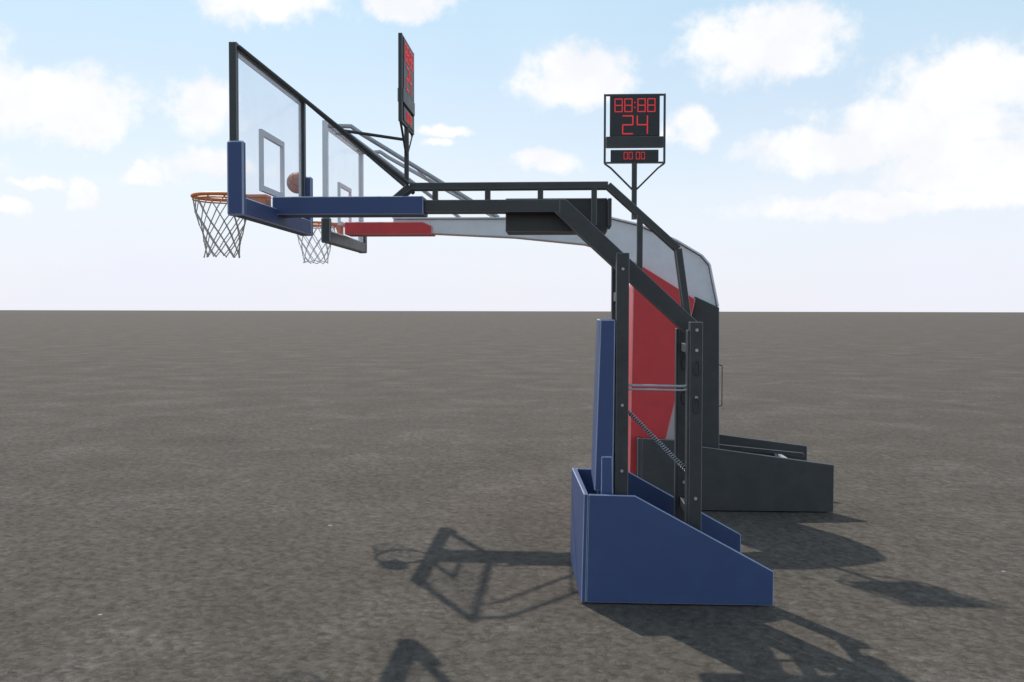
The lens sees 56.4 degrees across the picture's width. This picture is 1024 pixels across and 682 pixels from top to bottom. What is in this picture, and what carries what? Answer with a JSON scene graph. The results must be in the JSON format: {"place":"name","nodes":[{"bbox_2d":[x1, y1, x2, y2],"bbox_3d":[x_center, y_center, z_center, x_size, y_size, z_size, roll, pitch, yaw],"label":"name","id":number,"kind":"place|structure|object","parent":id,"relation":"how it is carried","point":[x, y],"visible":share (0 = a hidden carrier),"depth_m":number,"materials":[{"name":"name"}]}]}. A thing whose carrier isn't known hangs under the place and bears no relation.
{"place":"outdoors","nodes":[
{"label":"outdoors","id":0,"kind":"place"},
{"bbox_2d":[287,172,298,193],"bbox_3d":[-2.461,-1.814,10.946,0.249,0.248,0.249,29,18,-13],"label":"basketball","id":1,"kind":"object","parent":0,"point":[292,182],"visible":0.52,"depth_m":10.85,"materials":[{"name":"leather"}]},
{"bbox_2d":[0,310,1023,681],"bbox_3d":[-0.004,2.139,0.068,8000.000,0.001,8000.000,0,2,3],"label":"ground","id":2,"kind":"structure","parent":0,"point":[284,496],"depth_m":10.63,"materials":[{"name":"grey asphalt"}]},
{"bbox_2d":[190,41,773,605],"bbox_3d":[-0.312,-0.105,7.518,4.479,4.009,1.860,0,2,3],"label":"basketball hoop","id":3,"kind":"object","parent":2,"relation":"on","point":[636,539],"visible":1,"depth_m":7.09,"materials":[{"name":"blue plastic"}]},
{"bbox_2d":[398,33,414,180],"bbox_3d":[-0.828,-1.795,7.492,0.048,1.075,0.584,0,2,3],"label":"shot clock","id":4,"kind":"object","parent":3,"relation":"attached to","point":[406,109],"visible":1,"depth_m":7.40,"materials":[{"name":"paint"}]},
{"bbox_2d":[297,120,833,511],"bbox_3d":[0.485,-0.262,10.707,5.919,4.095,1.860,0,2,3],"label":"basketball hoop","id":5,"kind":"object","parent":2,"relation":"on","point":[744,474],"visible":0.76,"depth_m":10.35,"materials":[{"name":"red plastic"}]},
{"bbox_2d":[604,93,665,219],"bbox_3d":[1.363,-2.051,10.623,0.684,1.390,0.057,0,2,3],"label":"shot clock","id":6,"kind":"object","parent":5,"relation":"attached to","point":[634,120],"visible":1,"depth_m":10.59,"materials":[{"name":"paint"}]},
{"bbox_2d":[0,0,1023,311],"label":"sky","id":7,"kind":"structure","parent":0,"point":[822,155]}
]}

